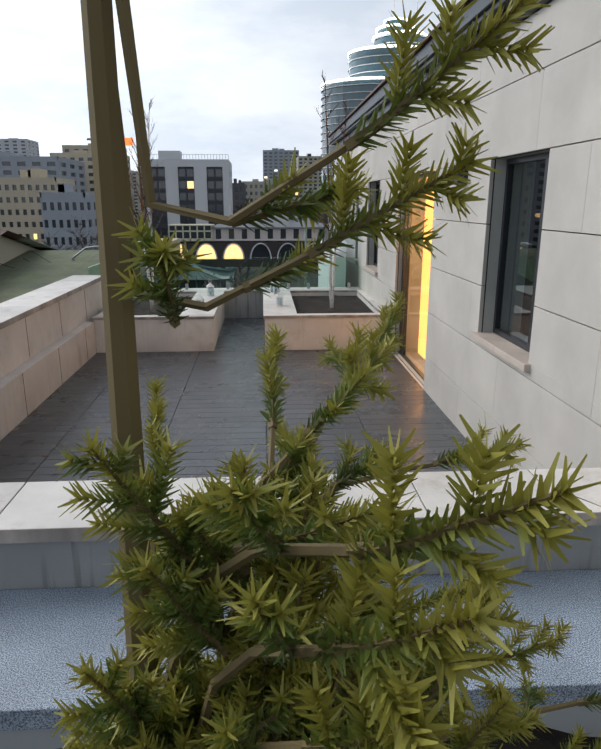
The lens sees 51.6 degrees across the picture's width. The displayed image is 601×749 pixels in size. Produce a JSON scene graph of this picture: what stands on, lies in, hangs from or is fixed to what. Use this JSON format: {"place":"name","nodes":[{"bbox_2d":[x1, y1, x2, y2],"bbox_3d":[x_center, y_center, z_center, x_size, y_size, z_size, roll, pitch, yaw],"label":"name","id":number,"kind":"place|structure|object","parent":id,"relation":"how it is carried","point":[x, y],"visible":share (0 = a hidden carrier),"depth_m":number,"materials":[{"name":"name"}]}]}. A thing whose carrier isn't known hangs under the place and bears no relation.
{"place":"outdoors","nodes":[
{"label":"outdoors","id":0,"kind":"place"},
{"bbox_2d":[0,138,39,155],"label":"tower walls","id":1,"kind":"structure","parent":0,"point":[19,147],"depth_m":552.46,"materials":[{"name":"grey concrete"}]},
{"bbox_2d":[0,141,37,155],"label":"tower windows","id":2,"kind":"structure","parent":1,"relation":"attached to","point":[21,145],"depth_m":552.78,"materials":[{"name":"grey glass"}]},
{"bbox_2d":[0,230,55,249],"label":"roof","id":3,"kind":"structure","parent":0,"point":[21,239],"depth_m":22.12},
{"bbox_2d":[0,168,75,243],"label":"beige block walls","id":4,"kind":"structure","parent":0,"point":[33,177],"depth_m":150.88,"materials":[{"name":"beige concrete"}]},
{"bbox_2d":[0,185,54,238],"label":"windows","id":5,"kind":"structure","parent":4,"relation":"in","point":[23,201],"depth_m":150.99,"materials":[{"name":"black glass"}]},
{"bbox_2d":[39,183,98,249],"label":"grey low block walls","id":6,"kind":"structure","parent":0,"point":[64,193],"depth_m":114.37,"materials":[{"name":"grey concrete"}]},
{"bbox_2d":[43,202,97,244],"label":"windows","id":7,"kind":"structure","parent":6,"relation":"in","point":[61,221],"depth_m":114.64,"materials":[{"name":"black glass"}]},
{"bbox_2d":[131,169,144,217],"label":"block walls","id":8,"kind":"structure","parent":0,"point":[138,188],"depth_m":454.50,"materials":[{"name":"grey concrete"}]},
{"bbox_2d":[133,173,143,213],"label":"windows","id":9,"kind":"structure","parent":8,"relation":"attached to","point":[136,195],"depth_m":455.94,"materials":[{"name":"grey glass"}]},
{"bbox_2d":[138,238,179,255],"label":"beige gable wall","id":10,"kind":"structure","parent":0,"point":[175,240],"depth_m":41.06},
{"bbox_2d":[96,320,267,463],"bbox_3d":[-0.929,0.542,6.785,4.726,0.565,10.150,-1,16,-3],"label":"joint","id":11,"kind":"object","parent":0,"point":[266,421],"depth_m":6.00,"materials":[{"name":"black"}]},
{"bbox_2d":[0,281,102,440],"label":"parapet wall","id":12,"kind":"structure","parent":11,"relation":"on","point":[40,369],"depth_m":6.73,"materials":[{"name":"beige stone"}]},
{"bbox_2d":[0,306,36,329],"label":"coping slab","id":13,"kind":"structure","parent":12,"relation":"on","point":[9,316],"depth_m":6.25,"materials":[{"name":"stone"}]},
{"bbox_2d":[0,292,67,311],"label":"coping slab","id":14,"kind":"structure","parent":12,"relation":"on","point":[40,300],"depth_m":7.08,"materials":[{"name":"stone"}]},
{"bbox_2d":[22,291,87,415],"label":"wall joints","id":15,"kind":"object","parent":12,"relation":"attached to","point":[58,349],"visible":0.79,"depth_m":6.76,"materials":[{"name":"black concrete"}]},
{"bbox_2d":[31,281,90,296],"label":"coping slab","id":16,"kind":"structure","parent":12,"relation":"on","point":[71,287],"depth_m":8.18,"materials":[{"name":"stone"}]},
{"bbox_2d":[59,275,100,284],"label":"coping slab","id":17,"kind":"structure","parent":12,"relation":"on","point":[93,279],"depth_m":9.03,"materials":[{"name":"stone"}]},
{"bbox_2d":[0,318,474,482],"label":"deck boards","id":18,"kind":"object","parent":11,"relation":"on","point":[210,417],"visible":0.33,"depth_m":6.16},
{"bbox_2d":[94,294,224,352],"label":"planter walls","id":19,"kind":"structure","parent":18,"relation":"on","point":[185,335],"depth_m":8.65,"materials":[{"name":"beige stone"}]},
{"bbox_2d":[92,314,214,319],"bbox_3d":[-2.030,-0.792,8.614,1.656,0.040,0.148,-1,16,-3],"label":"planter coping","id":20,"kind":"object","parent":19,"relation":"on","point":[156,317],"visible":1,"depth_m":8.57,"materials":[{"name":"stone"}]},
{"bbox_2d":[133,297,192,314],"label":"planter soil","id":21,"kind":"structure","parent":19,"relation":"in","point":[142,308],"depth_m":9.85,"materials":[{"name":"black soil"}]},
{"bbox_2d":[126,99,165,312],"bbox_3d":[-2.283,-2.666,9.086,0.737,3.582,0.956,-1,16,-3],"label":"birch","id":22,"kind":"object","parent":21,"relation":"on","point":[146,211],"depth_m":9.03,"materials":[{"name":"plant"}]},
{"bbox_2d":[145,290,224,293],"bbox_3d":[-2.170,-1.458,11.014,1.638,0.040,0.100,-1,16,-3],"label":"planter coping","id":23,"kind":"object","parent":19,"relation":"on","point":[188,292],"visible":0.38,"depth_m":10.98,"materials":[{"name":"stone"}]},
{"bbox_2d":[181,306,218,314],"bbox_3d":[-1.482,-0.980,9.289,0.478,0.040,1.183,-1,16,-3],"label":"wall coping","id":24,"kind":"object","parent":19,"relation":"on","point":[190,311],"visible":0.27,"depth_m":8.88,"materials":[{"name":"stone"}]},
{"bbox_2d":[195,293,203,301],"bbox_3d":[-1.486,-1.093,9.182,0.108,0.236,0.108,4,16,13],"label":"lantern","id":25,"kind":"object","parent":24,"relation":"on","point":[200,298],"visible":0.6,"depth_m":9.14,"materials":[{"name":"white paint"}]},
{"bbox_2d":[191,291,223,301],"bbox_3d":[-1.552,-1.296,10.429,0.478,0.040,1.183,-1,16,-3],"label":"wall coping","id":26,"kind":"object","parent":19,"relation":"on","point":[203,294],"visible":0.33,"depth_m":10.50,"materials":[{"name":"stone"}]},
{"bbox_2d":[206,281,214,295],"bbox_3d":[-1.514,-1.458,10.430,0.124,0.272,0.124,-4,16,-14],"label":"lantern","id":27,"kind":"object","parent":26,"relation":"on","point":[210,285],"visible":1,"depth_m":10.40,"materials":[{"name":"white paint"}]},
{"bbox_2d":[42,373,426,474],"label":"deck leaf litter","id":28,"kind":"object","parent":18,"relation":"on","point":[170,403],"visible":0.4,"depth_m":6.46,"materials":[{"name":"brown"}]},
{"bbox_2d":[265,292,388,349],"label":"planter walls","id":29,"kind":"structure","parent":18,"relation":"on","point":[306,333],"depth_m":8.76,"materials":[{"name":"beige stone"}]},
{"bbox_2d":[263,291,292,300],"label":"planter coping","id":30,"kind":"object","parent":29,"relation":"on","point":[286,295],"visible":0.5,"depth_m":10.38,"materials":[{"name":"stone"}]},
{"bbox_2d":[270,281,279,293],"bbox_3d":[-0.438,-1.540,10.682,0.135,0.296,0.135,-9,18,-31],"label":"lantern","id":31,"kind":"object","parent":30,"relation":"on","point":[275,290],"visible":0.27,"depth_m":10.68,"materials":[{"name":"white paint"}]},
{"bbox_2d":[263,301,296,313],"bbox_3d":[-0.322,-0.998,9.356,0.478,0.040,1.183,-1,16,-3],"label":"planter coping","id":32,"kind":"object","parent":29,"relation":"on","point":[271,307],"visible":0.67,"depth_m":9.21,"materials":[{"name":"stone"}]},
{"bbox_2d":[276,290,282,305],"bbox_3d":[-0.320,-1.165,9.442,0.108,0.236,0.108,-2,16,-9],"label":"lantern","id":33,"kind":"object","parent":32,"relation":"on","point":[279,296],"visible":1,"depth_m":9.41,"materials":[{"name":"white paint"}]},
{"bbox_2d":[267,289,361,292],"bbox_3d":[0.220,-1.496,11.151,1.782,0.040,0.100,-1,16,-3],"label":"planter coping","id":34,"kind":"object","parent":29,"relation":"on","point":[313,291],"visible":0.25,"depth_m":11.11,"materials":[{"name":"stone"}]},
{"bbox_2d":[263,313,386,318],"bbox_3d":[0.369,-0.831,8.752,1.782,0.040,0.148,-1,16,-3],"label":"planter coping","id":35,"kind":"object","parent":29,"relation":"on","point":[331,315],"visible":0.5,"depth_m":8.70,"materials":[{"name":"stone"}]},
{"bbox_2d":[314,70,350,307],"bbox_3d":[0.467,-2.723,9.460,0.681,3.493,0.752,-1,16,-3],"label":"birch","id":36,"kind":"object","parent":29,"relation":"in","point":[331,286],"depth_m":9.35,"materials":[{"name":"plant"}]},
{"bbox_2d":[292,295,373,313],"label":"planter soil","id":37,"kind":"structure","parent":29,"relation":"in","point":[321,304],"depth_m":10.17,"materials":[{"name":"black soil"}]},
{"bbox_2d":[357,290,372,301],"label":"planter coping","id":38,"kind":"object","parent":29,"relation":"on","point":[363,294],"visible":0.79,"depth_m":10.53,"materials":[{"name":"stone"}]},
{"bbox_2d":[368,300,381,312],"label":"planter coping","id":39,"kind":"object","parent":29,"relation":"on","point":[373,304],"visible":0.46,"depth_m":9.57,"materials":[{"name":"stone"}]},
{"bbox_2d":[224,293,264,319],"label":"wall","id":40,"kind":"structure","parent":11,"relation":"on","point":[246,305],"depth_m":11.20,"materials":[{"name":"grey concrete"}]},
{"bbox_2d":[174,288,233,292],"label":"wall coping","id":41,"kind":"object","parent":40,"relation":"on","point":[205,289],"depth_m":11.22,"materials":[{"name":"stone"}]},
{"bbox_2d":[302,287,359,289],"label":"wall coping","id":42,"kind":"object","parent":40,"relation":"on","point":[335,288],"depth_m":11.35,"materials":[{"name":"stone"}]},
{"bbox_2d":[0,525,600,589],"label":"parapet wall","id":43,"kind":"structure","parent":11,"relation":"on","point":[44,565],"depth_m":2.20,"materials":[{"name":"grey concrete"}]},
{"bbox_2d":[0,482,25,513],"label":"coping slab","id":44,"kind":"structure","parent":43,"relation":"on","point":[9,491],"depth_m":2.38,"materials":[{"name":"stone"}]},
{"bbox_2d":[0,480,149,543],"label":"coping slab","id":45,"kind":"structure","parent":43,"relation":"on","point":[32,512],"depth_m":2.19,"materials":[{"name":"stone"}]},
{"bbox_2d":[149,476,282,538],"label":"coping slab","id":46,"kind":"structure","parent":43,"relation":"on","point":[181,482],"depth_m":2.41,"materials":[{"name":"stone"}]},
{"bbox_2d":[301,474,429,532],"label":"coping slab","id":47,"kind":"structure","parent":43,"relation":"on","point":[356,492],"depth_m":2.34,"materials":[{"name":"stone"}]},
{"bbox_2d":[407,469,569,528],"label":"coping slab","id":48,"kind":"structure","parent":43,"relation":"on","point":[431,487],"depth_m":2.40,"materials":[{"name":"stone"}]},
{"bbox_2d":[528,468,600,525],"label":"coping slab","id":49,"kind":"structure","parent":43,"relation":"on","point":[592,494],"depth_m":2.40,"materials":[{"name":"stone"}]},
{"bbox_2d":[357,149,549,384],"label":"facade wall","id":50,"kind":"structure","parent":11,"relation":"on","point":[495,232],"depth_m":5.08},
{"bbox_2d":[318,156,346,286],"bbox_3d":[0.905,-3.004,13.520,0.820,3.800,4.420,-1,16,-3],"label":"glass panel","id":51,"kind":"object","parent":50,"relation":"attached to","point":[338,273],"depth_m":11.77,"materials":[{"name":"clear glass"}]},
{"bbox_2d":[323,201,339,249],"bbox_3d":[0.633,-3.195,12.899,0.012,0.980,3.280,-1,16,-3],"label":"bay glass","id":52,"kind":"object","parent":51,"relation":"in","point":[326,230],"visible":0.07,"depth_m":13.58,"materials":[{"name":"black glass"}]},
{"bbox_2d":[329,0,552,149],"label":"roof eave","id":53,"kind":"object","parent":50,"relation":"on","point":[376,99],"visible":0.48,"depth_m":6.18,"materials":[{"name":"grey metal"}]},
{"bbox_2d":[328,0,471,137],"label":"roof edge","id":54,"kind":"object","parent":53,"relation":"on","point":[382,83],"depth_m":8.07,"materials":[{"name":"grey metal"}]},
{"bbox_2d":[352,258,530,371],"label":"window sills","id":55,"kind":"structure","parent":50,"relation":"attached to","point":[510,353],"depth_m":4.67,"materials":[{"name":"beige stone"}]},
{"bbox_2d":[451,165,467,183],"bbox_3d":[1.394,-1.766,5.483,0.086,0.160,0.280,-1,16,-3],"label":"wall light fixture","id":56,"kind":"object","parent":50,"relation":"attached to","point":[465,176],"depth_m":5.37,"materials":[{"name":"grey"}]},
{"bbox_2d":[373,152,549,379],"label":"window frames","id":57,"kind":"structure","parent":50,"relation":"attached to","point":[515,340],"depth_m":4.95,"materials":[{"name":"black metal"}]},
{"bbox_2d":[401,178,433,373],"bbox_3d":[1.442,-1.196,7.505,0.012,2.300,1.690,-1,16,-3],"label":"door glazing","id":58,"kind":"structure","parent":57,"relation":"in","point":[428,265],"depth_m":7.61,"materials":[{"name":"yellow glass"}]},
{"bbox_2d":[375,160,545,342],"bbox_3d":[1.448,-1.818,7.926,0.012,1.326,8.070,-1,16,-3],"label":"window glazing","id":59,"kind":"structure","parent":57,"relation":"in","point":[376,252],"depth_m":4.66,"materials":[{"name":"black glass"}]},
{"bbox_2d":[346,0,600,469],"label":"facade cladding panels","id":60,"kind":"object","parent":50,"relation":"attached to","point":[550,402],"visible":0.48,"depth_m":4.09,"materials":[{"name":"white stone"}]},
{"bbox_2d":[356,139,600,385],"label":"wall joints","id":61,"kind":"object","parent":50,"relation":"attached to","point":[478,223],"visible":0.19,"depth_m":5.03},
{"bbox_2d":[520,160,545,335],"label":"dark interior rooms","id":62,"kind":"object","parent":50,"relation":"attached to","point":[534,237],"depth_m":6.10,"materials":[{"name":"black"}]},
{"bbox_2d":[144,159,234,287],"bbox_3d":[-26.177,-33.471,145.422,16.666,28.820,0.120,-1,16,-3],"label":"strip walls","id":63,"kind":"structure","parent":0,"point":[186,190],"depth_m":143.13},
{"bbox_2d":[151,169,224,287],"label":"strip windows","id":64,"kind":"structure","parent":63,"relation":"in","point":[210,173],"depth_m":143.34,"materials":[{"name":"black glass"}]},
{"bbox_2d":[150,151,228,159],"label":"rooftop railing","id":65,"kind":"object","parent":63,"relation":"on","point":[170,154],"visible":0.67,"depth_m":144.87,"materials":[{"name":"silver metal"}]},
{"bbox_2d":[187,181,193,187],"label":"lit windows","id":66,"kind":"structure","parent":63,"relation":"in","point":[190,184],"depth_m":142.71,"materials":[{"name":"yellow glass"}]},
{"bbox_2d":[143,260,235,287],"bbox_3d":[-4.537,-1.197,26.372,3.639,8.248,3.632,-1,16,-3],"label":"awning","id":67,"kind":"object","parent":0,"point":[223,276],"depth_m":24.71,"materials":[{"name":"teal fabric"}]},
{"bbox_2d":[172,280,217,287],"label":"pagoda pavilion glazing","id":68,"kind":"structure","parent":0,"point":[184,282],"depth_m":24.64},
{"bbox_2d":[88,257,357,287],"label":"glass balustrade panels","id":69,"kind":"object","parent":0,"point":[252,273],"visible":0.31,"depth_m":11.20,"materials":[{"name":"clear glass"}]},
{"bbox_2d":[135,195,322,269],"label":"wooded hill terrain","id":70,"kind":"structure","parent":0,"point":[269,268],"depth_m":282.41,"materials":[{"name":"green plant"}]},
{"bbox_2d":[0,0,460,182],"label":"sky","id":71,"kind":"structure","parent":0,"point":[240,79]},
{"bbox_2d":[180,228,322,241],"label":"arched house upper walls","id":72,"kind":"structure","parent":0,"point":[251,235],"depth_m":117.18,"materials":[{"name":"grey paint"}]},
{"bbox_2d":[180,241,317,266],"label":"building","id":73,"kind":"structure","parent":72,"relation":"attached to","point":[246,247],"depth_m":117.73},
{"bbox_2d":[180,244,242,258],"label":"arched windows","id":74,"kind":"structure","parent":73,"relation":"in","point":[232,250],"depth_m":117.74,"materials":[{"name":"yellow glass"}]},
{"bbox_2d":[180,243,315,258],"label":"arches","id":75,"kind":"structure","parent":73,"relation":"attached to","point":[242,250],"depth_m":117.41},
{"bbox_2d":[251,244,315,258],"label":"arched windows","id":76,"kind":"structure","parent":73,"relation":"in","point":[260,251],"depth_m":118.28,"materials":[{"name":"glass"}]},
{"bbox_2d":[211,215,322,228],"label":"roof","id":77,"kind":"structure","parent":72,"relation":"on","point":[291,224],"depth_m":117.06,"materials":[{"name":"grey"}]},
{"bbox_2d":[216,229,322,238],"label":"windows","id":78,"kind":"structure","parent":72,"relation":"in","point":[270,233],"depth_m":117.37,"materials":[{"name":"black glass"}]},
{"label":"arched house","id":79,"kind":"structure","parent":72,"relation":"attached to"},
{"bbox_2d":[168,224,214,240],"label":"conservatory frames","id":80,"kind":"structure","parent":79,"relation":"on","point":[194,239],"depth_m":115.78,"materials":[{"name":"grey metal"}]},
{"bbox_2d":[169,226,210,237],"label":"conservatory glass","id":81,"kind":"object","parent":80,"relation":"in","point":[193,234],"depth_m":115.78,"materials":[{"name":"black glass"}]},
{"bbox_2d":[248,287,302,292],"bbox_3d":[-0.564,-1.540,11.309,1.197,0.040,0.380,-1,16,-3],"label":"wall coping","id":82,"kind":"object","parent":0,"point":[283,288],"depth_m":11.22,"materials":[{"name":"stone"}]},
{"bbox_2d":[235,270,317,287],"bbox_3d":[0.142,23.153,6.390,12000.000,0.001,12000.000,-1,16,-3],"label":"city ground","id":83,"kind":"structure","parent":0,"point":[295,284],"depth_m":200.44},
{"bbox_2d":[0,235,36,264],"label":"house walls","id":84,"kind":"structure","parent":83,"relation":"on","point":[10,249],"depth_m":21.31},
{"bbox_2d":[0,250,148,302],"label":"green roof","id":85,"kind":"structure","parent":84,"relation":"on","point":[24,276],"depth_m":19.97,"materials":[{"name":"green"}]},
{"bbox_2d":[0,152,86,229],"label":"grey blue walls","id":86,"kind":"structure","parent":83,"relation":"on","point":[13,159],"depth_m":195.36,"materials":[{"name":"grey concrete"}]},
{"bbox_2d":[2,162,83,191],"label":"windows","id":87,"kind":"structure","parent":86,"relation":"in","point":[7,172],"depth_m":195.46,"materials":[{"name":"grey glass"}]},
{"bbox_2d":[72,245,97,260],"bbox_3d":[-7.094,6.491,24.069,1.445,22.667,0.342,5,16,16],"label":"pipe","id":88,"kind":"object","parent":83,"relation":"on","point":[77,254],"visible":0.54,"depth_m":21.03,"materials":[{"name":"grey metal"}]},
{"bbox_2d":[50,150,133,211],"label":"beige panel walls","id":89,"kind":"structure","parent":83,"relation":"on","point":[85,155],"depth_m":233.53,"materials":[{"name":"beige concrete"}]},
{"bbox_2d":[63,157,129,190],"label":"building windows","id":90,"kind":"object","parent":89,"relation":"in","point":[89,167],"visible":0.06,"depth_m":233.71,"materials":[{"name":"grey glass"}]},
{"bbox_2d":[62,143,126,153],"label":"beige block walls","id":91,"kind":"structure","parent":83,"relation":"on","point":[71,148],"depth_m":277.58,"materials":[{"name":"beige concrete"}]},
{"bbox_2d":[125,138,132,145],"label":"roof banner sign","id":92,"kind":"object","parent":91,"relation":"on","point":[127,140],"visible":0.36,"depth_m":279.10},
{"bbox_2d":[140,260,157,285],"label":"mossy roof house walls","id":93,"kind":"structure","parent":83,"relation":"on","point":[142,269],"depth_m":24.85,"materials":[{"name":"grey"}]},
{"bbox_2d":[49,209,316,286],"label":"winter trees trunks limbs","id":94,"kind":"object","parent":83,"relation":"on","point":[248,268],"depth_m":95.86,"materials":[{"name":"brown plant"}]},
{"bbox_2d":[36,200,321,287],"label":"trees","id":95,"kind":"object","parent":94,"relation":"on","point":[235,279],"depth_m":75.71,"materials":[{"name":"brown"}]},
{"bbox_2d":[232,179,245,209],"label":"dark block walls","id":96,"kind":"structure","parent":83,"relation":"on","point":[238,185],"depth_m":248.84,"materials":[{"name":"grey concrete"}]},
{"bbox_2d":[232,187,243,207],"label":"windows","id":97,"kind":"structure","parent":96,"relation":"in","point":[241,196],"depth_m":249.16,"materials":[{"name":"black glass"}]},
{"bbox_2d":[238,179,298,204],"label":"beige office walls","id":98,"kind":"structure","parent":83,"relation":"on","point":[253,183],"depth_m":363.38,"materials":[{"name":"beige concrete"}]},
{"bbox_2d":[246,185,297,205],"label":"windows","id":99,"kind":"structure","parent":98,"relation":"in","point":[256,193],"depth_m":363.96,"materials":[{"name":"black glass"}]},
{"bbox_2d":[263,148,298,179],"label":"white tower walls","id":100,"kind":"structure","parent":83,"relation":"on","point":[278,162],"depth_m":492.61,"materials":[{"name":"grey concrete"}]},
{"bbox_2d":[264,152,297,180],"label":"windows","id":101,"kind":"structure","parent":100,"relation":"in","point":[276,163],"depth_m":492.84,"materials":[{"name":"grey glass"}]},
{"bbox_2d":[305,226,306,286],"bbox_3d":[0.339,1.565,41.999,0.203,22.574,0.203,5,16,18],"label":"trolley pole","id":102,"kind":"object","parent":83,"relation":"on","point":[305,246],"visible":0.12,"depth_m":39.20,"materials":[{"name":"grey metal"}]},
{"bbox_2d":[296,154,321,195],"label":"tower walls","id":103,"kind":"structure","parent":83,"relation":"on","point":[307,156],"depth_m":440.03,"materials":[{"name":"grey concrete"}]},
{"bbox_2d":[299,158,321,196],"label":"tower windows","id":104,"kind":"structure","parent":103,"relation":"attached to","point":[310,177],"depth_m":440.29,"materials":[{"name":"grey glass"}]},
{"bbox_2d":[320,0,425,188],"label":"curved tower bands","id":105,"kind":"object","parent":83,"relation":"on","point":[378,37],"visible":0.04,"depth_m":315.11,"materials":[{"name":"white metal"}]},
{"bbox_2d":[320,17,426,89],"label":"building roof edges","id":106,"kind":"object","parent":105,"relation":"attached to","point":[364,48],"visible":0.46,"depth_m":311.22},
{"bbox_2d":[59,724,600,748],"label":"soil bed","id":107,"kind":"object","parent":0,"point":[548,740],"visible":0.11,"depth_m":1.81,"materials":[{"name":"black soil"}]},
{"bbox_2d":[0,704,600,748],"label":"kerb underlay","id":108,"kind":"object","parent":107,"relation":"on","point":[565,720],"depth_m":1.83,"materials":[{"name":"grey"}]},
{"bbox_2d":[0,569,600,730],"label":"granite kerb slabs","id":109,"kind":"structure","parent":108,"relation":"on","point":[46,634],"depth_m":1.94,"materials":[{"name":"grey stone"}]},
{"bbox_2d":[51,0,600,748],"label":"tree","id":110,"kind":"object","parent":107,"relation":"in","point":[387,696],"depth_m":0.35,"materials":[{"name":"green plant"}]},
{"bbox_2d":[322,19,423,187],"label":"curved tower glass","id":111,"kind":"object","parent":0,"point":[358,69],"visible":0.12,"depth_m":313.09,"materials":[{"name":"teal glass"}]},
{"bbox_2d":[418,177,433,358],"bbox_3d":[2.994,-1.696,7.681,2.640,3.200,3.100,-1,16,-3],"label":"door glass","id":112,"kind":"object","parent":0,"point":[425,280],"depth_m":9.28,"materials":[{"name":"yellow glass"}]},
{"bbox_3d":[-3.267,-1.252,10.271,0.475,0.040,1.445,-1,16,-3],"label":"low coping slab","id":113,"kind":"object","parent":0,"visible":0},
{"bbox_2d":[185,283,349,289],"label":"glass clamps","id":114,"kind":"object","parent":113,"relation":"on","point":[288,286],"visible":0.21,"depth_m":11.29,"materials":[{"name":"silver metal"}]}
]}

